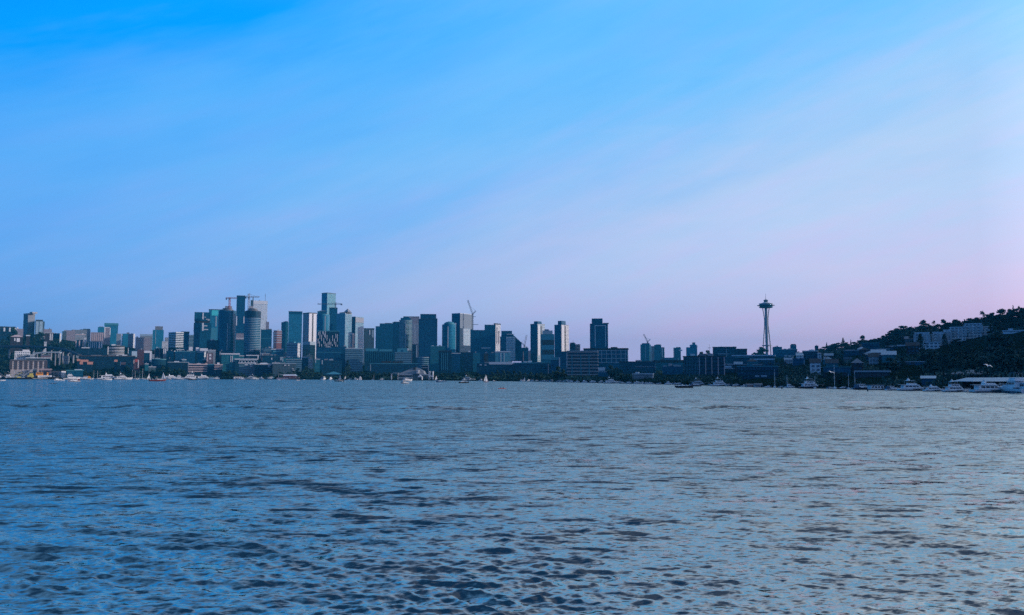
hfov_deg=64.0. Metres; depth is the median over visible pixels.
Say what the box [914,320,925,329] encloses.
leafy tree
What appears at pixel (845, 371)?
office block
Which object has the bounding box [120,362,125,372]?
apartment block
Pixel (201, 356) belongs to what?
office block
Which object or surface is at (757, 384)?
houseboat
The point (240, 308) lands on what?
office tower
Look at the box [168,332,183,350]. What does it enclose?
office tower
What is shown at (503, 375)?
leafy tree
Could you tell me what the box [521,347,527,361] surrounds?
office block
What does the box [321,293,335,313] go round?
office tower
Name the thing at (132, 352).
office block
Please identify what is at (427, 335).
office tower
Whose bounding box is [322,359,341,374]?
office block
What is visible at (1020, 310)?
leafy tree
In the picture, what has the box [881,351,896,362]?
house
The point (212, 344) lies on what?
office tower
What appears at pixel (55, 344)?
leafy tree
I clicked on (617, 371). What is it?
leafy tree
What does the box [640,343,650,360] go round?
apartment tower
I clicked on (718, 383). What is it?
motor yacht
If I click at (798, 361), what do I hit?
apartment block
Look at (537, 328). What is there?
apartment tower
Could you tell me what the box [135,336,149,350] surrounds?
apartment block
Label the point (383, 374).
leafy tree
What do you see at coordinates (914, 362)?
apartment block
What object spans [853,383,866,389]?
cabin cruiser
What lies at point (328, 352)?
office block
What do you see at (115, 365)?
apartment block
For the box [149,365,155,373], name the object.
office block
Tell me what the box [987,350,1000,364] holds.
leafy tree
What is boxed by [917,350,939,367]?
leafy tree
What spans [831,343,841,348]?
leafy tree
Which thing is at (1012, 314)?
leafy tree
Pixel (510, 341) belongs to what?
office tower
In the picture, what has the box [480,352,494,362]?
office block
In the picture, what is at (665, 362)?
office block
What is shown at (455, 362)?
office block
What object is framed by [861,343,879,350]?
house
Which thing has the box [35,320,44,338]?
apartment tower
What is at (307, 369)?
leafy tree
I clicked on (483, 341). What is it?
office tower
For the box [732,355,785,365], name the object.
office block
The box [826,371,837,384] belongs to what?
leafy tree
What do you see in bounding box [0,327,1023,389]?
ground
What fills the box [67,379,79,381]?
cabin cruiser
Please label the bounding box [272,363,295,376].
office block
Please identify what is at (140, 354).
office block
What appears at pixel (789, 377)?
shore shrubbery
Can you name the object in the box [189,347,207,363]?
office block
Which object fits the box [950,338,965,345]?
leafy tree
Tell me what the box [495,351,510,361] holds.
office block
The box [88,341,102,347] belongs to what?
apartment block
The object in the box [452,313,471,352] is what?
office tower
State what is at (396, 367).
office block
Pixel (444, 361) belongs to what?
office block
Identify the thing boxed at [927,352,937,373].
conifer tree
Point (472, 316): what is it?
tower crane
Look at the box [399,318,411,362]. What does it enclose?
apartment tower
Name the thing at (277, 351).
office block
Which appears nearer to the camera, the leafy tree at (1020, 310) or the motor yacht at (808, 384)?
the motor yacht at (808, 384)
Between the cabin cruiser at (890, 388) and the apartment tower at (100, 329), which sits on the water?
the cabin cruiser at (890, 388)
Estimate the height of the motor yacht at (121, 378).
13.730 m
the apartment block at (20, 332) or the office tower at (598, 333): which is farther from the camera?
the apartment block at (20, 332)
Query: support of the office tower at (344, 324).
on the ground
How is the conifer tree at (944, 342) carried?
on the ground
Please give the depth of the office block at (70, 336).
2496.05 m
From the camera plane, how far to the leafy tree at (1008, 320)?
927.53 m
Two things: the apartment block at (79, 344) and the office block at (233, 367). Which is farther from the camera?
the apartment block at (79, 344)
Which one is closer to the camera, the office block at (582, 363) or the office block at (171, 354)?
the office block at (582, 363)
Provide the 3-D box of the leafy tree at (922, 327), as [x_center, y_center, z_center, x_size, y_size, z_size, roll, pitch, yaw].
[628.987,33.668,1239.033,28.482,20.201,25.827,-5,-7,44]
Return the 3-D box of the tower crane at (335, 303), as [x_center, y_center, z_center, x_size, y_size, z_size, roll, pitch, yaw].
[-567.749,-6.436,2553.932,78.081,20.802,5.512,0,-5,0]
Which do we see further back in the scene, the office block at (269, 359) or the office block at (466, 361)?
the office block at (466, 361)
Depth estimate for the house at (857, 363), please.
589.71 m
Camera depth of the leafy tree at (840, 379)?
437.56 m
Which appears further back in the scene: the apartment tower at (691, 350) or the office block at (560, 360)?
the apartment tower at (691, 350)
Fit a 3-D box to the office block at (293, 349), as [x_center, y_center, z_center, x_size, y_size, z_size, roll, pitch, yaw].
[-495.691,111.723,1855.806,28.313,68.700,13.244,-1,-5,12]
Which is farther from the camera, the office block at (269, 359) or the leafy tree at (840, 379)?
the office block at (269, 359)
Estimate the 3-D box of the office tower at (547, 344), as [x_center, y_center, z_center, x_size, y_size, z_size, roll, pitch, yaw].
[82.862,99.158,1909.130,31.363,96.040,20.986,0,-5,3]
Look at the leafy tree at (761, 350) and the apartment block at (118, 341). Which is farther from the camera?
the apartment block at (118, 341)
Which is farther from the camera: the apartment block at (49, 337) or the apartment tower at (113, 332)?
the apartment tower at (113, 332)
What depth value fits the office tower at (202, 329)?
1994.82 m
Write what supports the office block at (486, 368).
on the ground
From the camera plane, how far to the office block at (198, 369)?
1490.31 m
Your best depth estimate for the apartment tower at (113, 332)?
2696.36 m
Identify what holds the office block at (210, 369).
on the ground
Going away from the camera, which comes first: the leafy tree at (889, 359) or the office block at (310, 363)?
the leafy tree at (889, 359)
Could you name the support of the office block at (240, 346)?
on the ground
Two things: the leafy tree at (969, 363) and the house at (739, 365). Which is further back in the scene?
the house at (739, 365)
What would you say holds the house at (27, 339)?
on the ground
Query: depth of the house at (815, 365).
654.97 m
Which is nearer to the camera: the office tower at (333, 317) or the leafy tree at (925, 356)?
the leafy tree at (925, 356)
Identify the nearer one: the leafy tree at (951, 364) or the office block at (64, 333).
the leafy tree at (951, 364)
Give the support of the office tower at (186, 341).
on the ground
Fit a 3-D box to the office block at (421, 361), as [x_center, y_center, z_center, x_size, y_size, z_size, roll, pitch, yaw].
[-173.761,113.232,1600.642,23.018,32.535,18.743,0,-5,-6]
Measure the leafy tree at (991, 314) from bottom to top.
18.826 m
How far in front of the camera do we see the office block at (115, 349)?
1837.14 m
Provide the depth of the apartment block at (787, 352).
2006.56 m
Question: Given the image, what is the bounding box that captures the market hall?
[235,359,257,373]
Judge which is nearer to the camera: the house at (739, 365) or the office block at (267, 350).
the house at (739, 365)
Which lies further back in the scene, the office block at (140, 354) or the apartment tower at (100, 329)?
the apartment tower at (100, 329)
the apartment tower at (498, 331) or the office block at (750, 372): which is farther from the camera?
the apartment tower at (498, 331)
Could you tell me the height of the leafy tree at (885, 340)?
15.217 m
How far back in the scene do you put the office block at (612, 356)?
1351.74 m
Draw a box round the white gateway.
[429,371,433,379]
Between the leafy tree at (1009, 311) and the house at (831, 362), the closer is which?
the house at (831, 362)
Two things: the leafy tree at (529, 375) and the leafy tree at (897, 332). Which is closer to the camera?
the leafy tree at (529, 375)
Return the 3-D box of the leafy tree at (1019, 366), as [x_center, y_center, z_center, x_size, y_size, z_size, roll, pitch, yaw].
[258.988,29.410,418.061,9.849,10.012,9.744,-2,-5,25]
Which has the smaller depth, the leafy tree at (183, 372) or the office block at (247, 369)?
the leafy tree at (183, 372)
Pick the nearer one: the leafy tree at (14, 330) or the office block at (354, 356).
the office block at (354, 356)
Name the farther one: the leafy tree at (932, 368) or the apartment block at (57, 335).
the apartment block at (57, 335)
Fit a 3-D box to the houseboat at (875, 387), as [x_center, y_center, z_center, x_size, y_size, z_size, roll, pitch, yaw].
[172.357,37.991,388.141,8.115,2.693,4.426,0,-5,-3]
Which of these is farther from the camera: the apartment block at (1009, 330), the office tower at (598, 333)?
the office tower at (598, 333)
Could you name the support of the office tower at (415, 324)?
on the ground
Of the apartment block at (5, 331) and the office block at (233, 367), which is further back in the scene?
the apartment block at (5, 331)
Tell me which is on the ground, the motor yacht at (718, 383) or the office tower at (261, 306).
the office tower at (261, 306)
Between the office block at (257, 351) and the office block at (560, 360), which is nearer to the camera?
the office block at (560, 360)
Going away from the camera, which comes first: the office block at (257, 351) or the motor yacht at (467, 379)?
the motor yacht at (467, 379)
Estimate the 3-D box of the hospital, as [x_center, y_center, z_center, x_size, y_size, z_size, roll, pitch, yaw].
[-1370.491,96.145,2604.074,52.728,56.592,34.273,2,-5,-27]
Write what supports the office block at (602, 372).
on the ground
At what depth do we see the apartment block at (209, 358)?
1634.85 m
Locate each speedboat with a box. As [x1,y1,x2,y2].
[148,377,165,380]
[674,384,692,387]
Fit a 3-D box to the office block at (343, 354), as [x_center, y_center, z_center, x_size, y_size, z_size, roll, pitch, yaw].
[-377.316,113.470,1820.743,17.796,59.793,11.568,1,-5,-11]
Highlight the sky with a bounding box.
[0,0,1023,362]
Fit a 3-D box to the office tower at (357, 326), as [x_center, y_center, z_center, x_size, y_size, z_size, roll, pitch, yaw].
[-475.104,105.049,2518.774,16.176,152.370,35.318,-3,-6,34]
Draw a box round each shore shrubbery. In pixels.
[131,375,599,380]
[611,364,818,384]
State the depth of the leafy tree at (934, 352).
616.02 m
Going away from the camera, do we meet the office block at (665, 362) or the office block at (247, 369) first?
the office block at (665, 362)
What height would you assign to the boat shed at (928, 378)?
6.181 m
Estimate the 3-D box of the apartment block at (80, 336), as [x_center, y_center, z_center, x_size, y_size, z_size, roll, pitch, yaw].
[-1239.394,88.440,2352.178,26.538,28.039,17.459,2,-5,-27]
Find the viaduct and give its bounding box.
[0,345,81,362]
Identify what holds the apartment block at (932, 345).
on the ground
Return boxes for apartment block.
[0,326,15,340]
[16,327,22,335]
[43,328,51,338]
[45,332,53,344]
[53,333,60,342]
[75,333,85,340]
[75,340,83,347]
[77,359,87,370]
[87,362,92,371]
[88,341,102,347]
[90,332,104,343]
[114,359,117,371]
[116,334,120,345]
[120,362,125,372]
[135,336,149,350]
[144,351,153,367]
[162,337,167,350]
[207,353,212,363]
[651,346,653,360]
[773,346,781,356]
[777,348,796,357]
[792,356,804,365]
[802,350,817,359]
[843,350,858,356]
[885,345,905,350]
[897,361,924,364]
[913,332,930,348]
[924,342,939,349]
[931,332,945,345]
[943,330,951,343]
[949,327,966,341]
[963,323,982,338]
[982,326,993,335]
[1002,328,1023,333]
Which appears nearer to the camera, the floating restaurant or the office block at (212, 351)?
the floating restaurant
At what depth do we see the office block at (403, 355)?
1715.84 m
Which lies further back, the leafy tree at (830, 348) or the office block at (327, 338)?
the office block at (327, 338)
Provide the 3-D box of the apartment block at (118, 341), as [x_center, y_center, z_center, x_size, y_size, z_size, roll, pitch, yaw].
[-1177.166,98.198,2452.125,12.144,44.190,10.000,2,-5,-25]
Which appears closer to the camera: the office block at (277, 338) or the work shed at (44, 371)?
the work shed at (44, 371)
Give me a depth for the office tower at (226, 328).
1948.24 m
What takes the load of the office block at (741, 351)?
on the ground
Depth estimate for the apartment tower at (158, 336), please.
2495.17 m
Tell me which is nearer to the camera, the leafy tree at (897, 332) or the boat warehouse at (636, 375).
the boat warehouse at (636, 375)
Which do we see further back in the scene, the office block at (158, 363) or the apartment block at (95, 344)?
the apartment block at (95, 344)
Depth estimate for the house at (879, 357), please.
849.79 m
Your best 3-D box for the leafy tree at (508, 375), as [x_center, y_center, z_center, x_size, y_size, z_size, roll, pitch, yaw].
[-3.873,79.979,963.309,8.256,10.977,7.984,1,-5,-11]
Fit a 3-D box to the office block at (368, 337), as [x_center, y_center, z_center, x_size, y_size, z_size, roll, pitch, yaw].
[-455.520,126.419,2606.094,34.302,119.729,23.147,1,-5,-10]
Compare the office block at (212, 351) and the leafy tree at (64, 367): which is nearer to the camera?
the leafy tree at (64, 367)
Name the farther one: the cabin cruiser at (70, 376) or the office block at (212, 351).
the office block at (212, 351)
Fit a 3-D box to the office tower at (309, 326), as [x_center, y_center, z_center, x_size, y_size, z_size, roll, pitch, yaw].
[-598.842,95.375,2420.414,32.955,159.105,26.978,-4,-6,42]
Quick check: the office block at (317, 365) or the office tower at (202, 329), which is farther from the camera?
the office tower at (202, 329)
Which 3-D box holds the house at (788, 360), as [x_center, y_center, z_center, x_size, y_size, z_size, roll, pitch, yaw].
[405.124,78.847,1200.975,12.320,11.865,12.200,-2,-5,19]
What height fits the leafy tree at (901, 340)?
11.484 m
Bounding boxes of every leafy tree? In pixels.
[7,327,17,343]
[22,333,35,338]
[33,332,44,340]
[50,339,60,346]
[60,342,73,352]
[60,364,68,370]
[157,366,164,376]
[164,367,172,375]
[179,370,186,375]
[301,366,311,374]
[358,371,364,377]
[379,372,387,377]
[451,372,458,378]
[459,372,470,377]
[500,370,505,378]
[505,371,511,378]
[516,371,523,379]
[527,372,533,378]
[537,372,543,379]
[552,366,561,378]
[559,369,567,379]
[606,365,614,377]
[611,368,622,377]
[754,347,768,354]
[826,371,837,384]
[827,343,837,349]
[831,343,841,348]
[835,372,843,383]
[857,335,866,345]
[880,357,899,368]
[881,338,887,346]
[885,363,902,370]
[888,326,912,335]
[898,338,904,344]
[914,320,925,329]
[916,323,931,330]
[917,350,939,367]
[923,348,937,356]
[924,365,939,372]
[932,324,940,330]
[939,322,950,329]
[946,358,962,371]
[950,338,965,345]
[961,355,980,369]
[975,357,992,369]
[984,329,1015,348]
[986,320,1005,333]
[987,312,1000,319]
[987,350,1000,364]
[992,309,1005,320]
[1003,309,1014,317]
[1003,317,1017,326]
[1006,308,1021,318]
[1009,322,1018,327]
[1010,356,1023,371]
[1014,308,1023,318]
[1017,317,1023,326]
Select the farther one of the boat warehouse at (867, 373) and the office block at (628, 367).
the office block at (628, 367)
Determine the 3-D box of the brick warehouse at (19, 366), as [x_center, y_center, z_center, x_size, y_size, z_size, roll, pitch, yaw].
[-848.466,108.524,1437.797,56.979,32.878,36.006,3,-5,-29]
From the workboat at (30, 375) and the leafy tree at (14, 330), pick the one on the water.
the workboat at (30, 375)
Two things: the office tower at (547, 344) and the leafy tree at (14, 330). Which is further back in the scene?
the leafy tree at (14, 330)
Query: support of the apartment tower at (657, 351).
on the ground
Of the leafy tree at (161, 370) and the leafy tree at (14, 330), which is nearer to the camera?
the leafy tree at (161, 370)
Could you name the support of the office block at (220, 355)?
on the ground
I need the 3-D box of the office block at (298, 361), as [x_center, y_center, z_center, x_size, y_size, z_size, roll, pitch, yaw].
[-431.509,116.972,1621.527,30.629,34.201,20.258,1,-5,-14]
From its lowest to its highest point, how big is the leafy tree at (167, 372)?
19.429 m
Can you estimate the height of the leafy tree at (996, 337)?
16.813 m
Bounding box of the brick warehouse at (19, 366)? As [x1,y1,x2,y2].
[9,360,47,376]
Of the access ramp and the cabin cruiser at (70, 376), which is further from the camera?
the access ramp
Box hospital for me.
[75,329,90,342]
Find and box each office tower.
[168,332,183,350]
[181,331,188,350]
[189,334,193,346]
[193,312,210,351]
[206,339,217,363]
[209,309,221,339]
[218,306,235,362]
[235,295,244,352]
[243,306,260,358]
[253,300,267,345]
[281,321,287,352]
[288,311,301,358]
[302,312,316,358]
[316,314,329,353]
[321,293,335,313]
[329,308,337,330]
[336,309,351,347]
[352,317,363,347]
[375,323,392,350]
[392,322,398,360]
[403,316,419,343]
[418,314,436,369]
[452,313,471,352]
[471,325,495,352]
[500,331,521,361]
[541,329,553,361]
[590,318,608,347]
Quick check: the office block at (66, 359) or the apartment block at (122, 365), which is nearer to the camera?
the apartment block at (122, 365)
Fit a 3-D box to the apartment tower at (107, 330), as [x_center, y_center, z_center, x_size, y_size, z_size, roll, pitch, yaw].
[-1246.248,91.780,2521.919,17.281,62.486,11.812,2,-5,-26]
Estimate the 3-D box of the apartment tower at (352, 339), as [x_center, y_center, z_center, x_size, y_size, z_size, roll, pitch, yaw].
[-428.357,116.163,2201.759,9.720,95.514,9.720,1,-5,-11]
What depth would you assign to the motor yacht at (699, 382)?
556.30 m
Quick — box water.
[0,379,1023,614]
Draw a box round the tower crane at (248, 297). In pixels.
[245,295,259,308]
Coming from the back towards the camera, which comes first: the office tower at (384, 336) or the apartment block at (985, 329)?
the office tower at (384, 336)
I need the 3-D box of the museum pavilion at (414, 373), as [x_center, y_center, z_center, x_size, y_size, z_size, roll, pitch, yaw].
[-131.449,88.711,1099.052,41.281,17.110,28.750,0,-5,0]
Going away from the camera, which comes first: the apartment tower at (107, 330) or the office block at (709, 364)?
the office block at (709, 364)
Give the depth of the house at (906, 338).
1002.97 m
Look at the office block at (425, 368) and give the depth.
1176.17 m
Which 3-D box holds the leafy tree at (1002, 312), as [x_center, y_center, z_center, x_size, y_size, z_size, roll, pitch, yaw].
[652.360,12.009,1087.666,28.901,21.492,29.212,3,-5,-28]
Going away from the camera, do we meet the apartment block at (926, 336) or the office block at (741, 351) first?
the apartment block at (926, 336)
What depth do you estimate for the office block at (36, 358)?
1470.59 m
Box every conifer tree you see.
[343,360,351,376]
[916,333,926,349]
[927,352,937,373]
[941,333,948,346]
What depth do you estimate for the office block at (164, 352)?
1766.04 m
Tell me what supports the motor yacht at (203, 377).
on the water
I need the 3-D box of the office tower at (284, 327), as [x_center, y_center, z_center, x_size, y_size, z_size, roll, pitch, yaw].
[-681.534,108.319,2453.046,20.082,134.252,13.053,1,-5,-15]
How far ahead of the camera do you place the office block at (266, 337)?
2196.50 m
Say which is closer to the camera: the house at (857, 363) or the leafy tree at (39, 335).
the house at (857, 363)
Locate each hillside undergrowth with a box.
[0,339,87,371]
[793,325,1023,385]
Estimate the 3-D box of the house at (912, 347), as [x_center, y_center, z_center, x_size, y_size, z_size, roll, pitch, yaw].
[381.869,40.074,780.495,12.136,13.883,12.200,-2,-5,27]
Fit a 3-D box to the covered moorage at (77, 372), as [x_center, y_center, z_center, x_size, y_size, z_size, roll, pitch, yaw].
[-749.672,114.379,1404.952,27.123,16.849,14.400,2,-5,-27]
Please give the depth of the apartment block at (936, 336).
872.88 m
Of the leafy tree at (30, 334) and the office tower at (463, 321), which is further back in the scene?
the office tower at (463, 321)
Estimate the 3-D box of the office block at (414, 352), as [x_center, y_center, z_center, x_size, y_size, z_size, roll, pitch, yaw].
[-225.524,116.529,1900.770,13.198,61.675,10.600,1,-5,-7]
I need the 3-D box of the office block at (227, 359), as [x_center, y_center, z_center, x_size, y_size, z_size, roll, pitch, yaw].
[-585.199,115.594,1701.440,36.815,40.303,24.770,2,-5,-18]
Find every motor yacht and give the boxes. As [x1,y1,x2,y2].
[98,373,116,379]
[114,373,132,379]
[163,374,174,378]
[181,371,195,378]
[195,374,213,378]
[460,375,472,380]
[603,377,619,382]
[692,376,706,384]
[710,377,726,385]
[798,377,821,387]
[897,378,926,390]
[922,382,944,390]
[940,378,970,391]
[969,378,1001,392]
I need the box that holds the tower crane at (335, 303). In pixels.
[317,302,342,307]
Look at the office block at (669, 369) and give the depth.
999.93 m
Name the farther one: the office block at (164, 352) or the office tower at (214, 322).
the office tower at (214, 322)
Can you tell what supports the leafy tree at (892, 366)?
on the ground
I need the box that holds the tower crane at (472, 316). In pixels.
[467,301,477,329]
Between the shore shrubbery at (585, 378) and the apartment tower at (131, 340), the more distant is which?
the apartment tower at (131, 340)
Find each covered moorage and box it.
[66,369,83,377]
[954,377,1023,388]
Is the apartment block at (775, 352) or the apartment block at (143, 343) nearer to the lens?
the apartment block at (775, 352)
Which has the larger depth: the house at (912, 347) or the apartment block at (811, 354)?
the apartment block at (811, 354)
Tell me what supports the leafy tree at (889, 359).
on the ground
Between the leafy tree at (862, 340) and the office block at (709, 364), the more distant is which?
the leafy tree at (862, 340)
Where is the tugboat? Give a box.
[32,368,59,378]
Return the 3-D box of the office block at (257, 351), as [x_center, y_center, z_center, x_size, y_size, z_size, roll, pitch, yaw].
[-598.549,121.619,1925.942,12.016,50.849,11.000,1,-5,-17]
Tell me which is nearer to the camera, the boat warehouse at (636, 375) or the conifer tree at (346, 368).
the boat warehouse at (636, 375)
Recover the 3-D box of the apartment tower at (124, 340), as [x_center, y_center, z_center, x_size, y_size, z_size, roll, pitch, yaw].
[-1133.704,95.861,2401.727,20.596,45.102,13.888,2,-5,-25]
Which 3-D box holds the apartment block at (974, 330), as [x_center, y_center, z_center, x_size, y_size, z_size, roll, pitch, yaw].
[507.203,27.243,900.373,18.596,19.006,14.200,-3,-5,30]
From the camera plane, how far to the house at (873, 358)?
730.61 m
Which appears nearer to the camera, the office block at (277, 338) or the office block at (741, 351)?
the office block at (741, 351)
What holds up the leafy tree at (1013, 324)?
on the ground
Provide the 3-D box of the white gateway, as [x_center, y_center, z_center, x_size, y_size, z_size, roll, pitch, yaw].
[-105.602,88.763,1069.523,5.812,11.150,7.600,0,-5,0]
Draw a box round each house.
[10,335,22,353]
[26,335,29,349]
[734,364,747,372]
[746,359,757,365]
[784,357,792,363]
[809,358,820,374]
[824,353,833,358]
[825,359,838,366]
[851,358,862,372]
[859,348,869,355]
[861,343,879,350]
[865,354,881,360]
[868,353,878,364]
[871,349,885,353]
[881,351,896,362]
[904,336,913,341]
[905,342,919,353]
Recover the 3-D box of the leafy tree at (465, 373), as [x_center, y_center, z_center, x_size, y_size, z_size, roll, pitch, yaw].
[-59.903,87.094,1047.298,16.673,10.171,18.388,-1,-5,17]
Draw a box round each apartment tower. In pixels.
[23,312,37,338]
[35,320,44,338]
[98,326,103,331]
[104,323,118,344]
[104,327,110,344]
[121,332,128,346]
[128,333,134,347]
[152,326,163,349]
[351,333,354,346]
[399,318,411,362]
[442,321,455,352]
[494,323,500,350]
[530,321,544,361]
[554,321,568,356]
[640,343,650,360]
[654,344,660,359]
[661,347,664,358]
[673,347,681,359]
[686,342,697,355]
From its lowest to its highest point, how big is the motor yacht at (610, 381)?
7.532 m
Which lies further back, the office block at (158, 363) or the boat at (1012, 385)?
the office block at (158, 363)
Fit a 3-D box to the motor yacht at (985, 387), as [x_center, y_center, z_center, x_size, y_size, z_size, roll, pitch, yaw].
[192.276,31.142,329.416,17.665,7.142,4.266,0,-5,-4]
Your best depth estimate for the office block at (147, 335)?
2448.50 m
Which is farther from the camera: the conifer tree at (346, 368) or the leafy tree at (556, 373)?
the conifer tree at (346, 368)
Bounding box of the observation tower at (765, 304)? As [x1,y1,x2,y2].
[757,298,774,354]
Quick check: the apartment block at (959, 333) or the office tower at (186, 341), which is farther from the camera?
the office tower at (186, 341)
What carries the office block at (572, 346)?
on the ground
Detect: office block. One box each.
[14,350,29,359]
[26,357,50,368]
[62,330,66,339]
[63,355,69,363]
[66,330,74,340]
[75,347,106,359]
[78,354,134,369]
[107,344,124,355]
[128,348,137,358]
[133,359,139,372]
[137,348,143,366]
[140,334,152,349]
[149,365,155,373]
[151,359,165,372]
[154,347,162,358]
[163,348,166,358]
[166,349,174,367]
[168,361,187,374]
[175,350,195,363]
[188,363,207,375]
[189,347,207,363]
[197,352,205,363]
[207,364,214,375]
[208,349,215,363]
[214,363,222,375]
[219,350,224,363]
[221,353,239,371]
[232,359,234,373]
[236,333,243,339]
[236,339,243,355]
[239,363,255,375]
[246,355,258,358]
[255,348,259,363]
[255,363,272,375]
[260,329,271,352]
[262,347,273,354]
[262,354,285,363]
[271,349,282,354]
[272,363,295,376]
[273,330,281,348]
[286,342,300,357]
[286,358,301,373]
[302,342,315,369]
[302,356,309,369]
[308,357,312,371]
[315,358,319,371]
[316,346,340,371]
[317,331,338,347]
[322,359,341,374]
[338,345,346,370]
[345,347,362,371]
[363,328,374,365]
[365,348,392,370]
[369,361,418,374]
[395,348,410,362]
[412,344,417,362]
[417,357,428,368]
[422,365,428,373]
[430,345,444,371]
[438,350,451,372]
[451,353,460,372]
[460,351,472,371]
[473,351,479,371]
[477,361,513,374]
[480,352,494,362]
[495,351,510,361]
[514,361,550,374]
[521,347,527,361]
[551,351,566,374]
[567,351,597,375]
[570,343,575,350]
[583,347,627,370]
[598,367,607,376]
[619,360,655,373]
[654,358,682,370]
[662,364,682,374]
[683,354,724,376]
[712,345,735,363]
[725,364,734,372]
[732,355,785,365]
[736,349,746,354]
[736,366,778,378]
[823,367,850,376]
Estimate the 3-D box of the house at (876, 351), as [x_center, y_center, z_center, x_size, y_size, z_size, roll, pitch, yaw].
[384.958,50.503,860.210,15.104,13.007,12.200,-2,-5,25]
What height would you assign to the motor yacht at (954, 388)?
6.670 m
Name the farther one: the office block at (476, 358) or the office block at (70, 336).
the office block at (70, 336)
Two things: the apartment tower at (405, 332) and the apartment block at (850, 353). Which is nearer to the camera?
the apartment block at (850, 353)
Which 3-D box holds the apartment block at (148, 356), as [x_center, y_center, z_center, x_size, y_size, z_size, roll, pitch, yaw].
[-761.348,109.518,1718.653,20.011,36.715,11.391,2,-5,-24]
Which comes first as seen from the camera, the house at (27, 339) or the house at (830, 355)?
the house at (830, 355)
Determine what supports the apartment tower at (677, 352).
on the ground
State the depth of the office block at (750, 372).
623.03 m
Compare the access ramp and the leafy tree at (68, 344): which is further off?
the leafy tree at (68, 344)
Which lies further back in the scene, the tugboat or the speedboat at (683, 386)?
the tugboat
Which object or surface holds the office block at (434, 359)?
on the ground
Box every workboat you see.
[1,371,26,378]
[14,369,37,378]
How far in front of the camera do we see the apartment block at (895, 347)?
1005.23 m
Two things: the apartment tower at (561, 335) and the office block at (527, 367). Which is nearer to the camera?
the office block at (527, 367)
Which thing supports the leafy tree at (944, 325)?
on the ground
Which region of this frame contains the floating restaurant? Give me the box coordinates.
[276,374,296,378]
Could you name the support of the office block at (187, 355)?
on the ground
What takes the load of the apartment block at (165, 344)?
on the ground
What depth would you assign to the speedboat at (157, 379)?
934.62 m
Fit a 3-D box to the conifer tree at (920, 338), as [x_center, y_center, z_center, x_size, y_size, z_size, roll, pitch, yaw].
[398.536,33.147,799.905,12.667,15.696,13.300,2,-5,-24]
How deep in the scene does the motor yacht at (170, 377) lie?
1360.36 m
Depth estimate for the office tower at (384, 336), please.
2197.91 m
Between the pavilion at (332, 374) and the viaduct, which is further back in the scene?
the viaduct
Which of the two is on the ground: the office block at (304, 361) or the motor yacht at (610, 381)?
the office block at (304, 361)
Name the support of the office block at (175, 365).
on the ground
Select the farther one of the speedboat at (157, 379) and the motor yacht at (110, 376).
the motor yacht at (110, 376)
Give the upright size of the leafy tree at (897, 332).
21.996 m
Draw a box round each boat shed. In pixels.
[51,371,65,377]
[920,376,935,385]
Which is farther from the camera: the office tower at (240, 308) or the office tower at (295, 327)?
the office tower at (240, 308)
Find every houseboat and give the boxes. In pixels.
[753,383,762,386]
[865,385,884,389]
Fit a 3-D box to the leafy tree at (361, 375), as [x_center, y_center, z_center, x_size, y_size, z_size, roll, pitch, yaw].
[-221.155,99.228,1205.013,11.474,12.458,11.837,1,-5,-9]
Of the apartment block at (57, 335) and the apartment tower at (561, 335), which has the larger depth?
the apartment block at (57, 335)
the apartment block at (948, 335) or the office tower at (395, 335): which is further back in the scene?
the office tower at (395, 335)
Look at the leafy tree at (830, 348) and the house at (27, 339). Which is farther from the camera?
the house at (27, 339)
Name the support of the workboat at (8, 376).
on the water
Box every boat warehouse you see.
[632,372,653,378]
[854,370,890,377]
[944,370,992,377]
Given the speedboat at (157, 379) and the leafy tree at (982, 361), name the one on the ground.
the leafy tree at (982, 361)
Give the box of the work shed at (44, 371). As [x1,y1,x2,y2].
[38,369,51,374]
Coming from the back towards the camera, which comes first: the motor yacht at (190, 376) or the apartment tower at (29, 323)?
the apartment tower at (29, 323)
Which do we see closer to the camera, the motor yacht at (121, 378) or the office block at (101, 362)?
the motor yacht at (121, 378)
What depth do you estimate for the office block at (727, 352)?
1502.47 m
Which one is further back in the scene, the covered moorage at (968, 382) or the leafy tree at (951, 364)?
the leafy tree at (951, 364)
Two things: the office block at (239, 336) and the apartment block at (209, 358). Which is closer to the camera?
the apartment block at (209, 358)
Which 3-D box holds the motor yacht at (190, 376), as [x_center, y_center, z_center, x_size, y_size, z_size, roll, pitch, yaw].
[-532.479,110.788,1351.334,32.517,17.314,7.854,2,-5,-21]
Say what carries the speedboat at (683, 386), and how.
on the water
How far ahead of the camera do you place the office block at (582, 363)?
1119.60 m
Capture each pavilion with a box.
[326,372,341,377]
[398,367,428,379]
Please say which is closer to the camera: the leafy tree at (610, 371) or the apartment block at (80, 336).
the leafy tree at (610, 371)
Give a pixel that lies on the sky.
(663, 171)
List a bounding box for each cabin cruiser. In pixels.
[63,372,80,379]
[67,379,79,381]
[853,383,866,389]
[885,386,899,389]
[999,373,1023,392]
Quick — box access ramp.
[33,352,61,365]

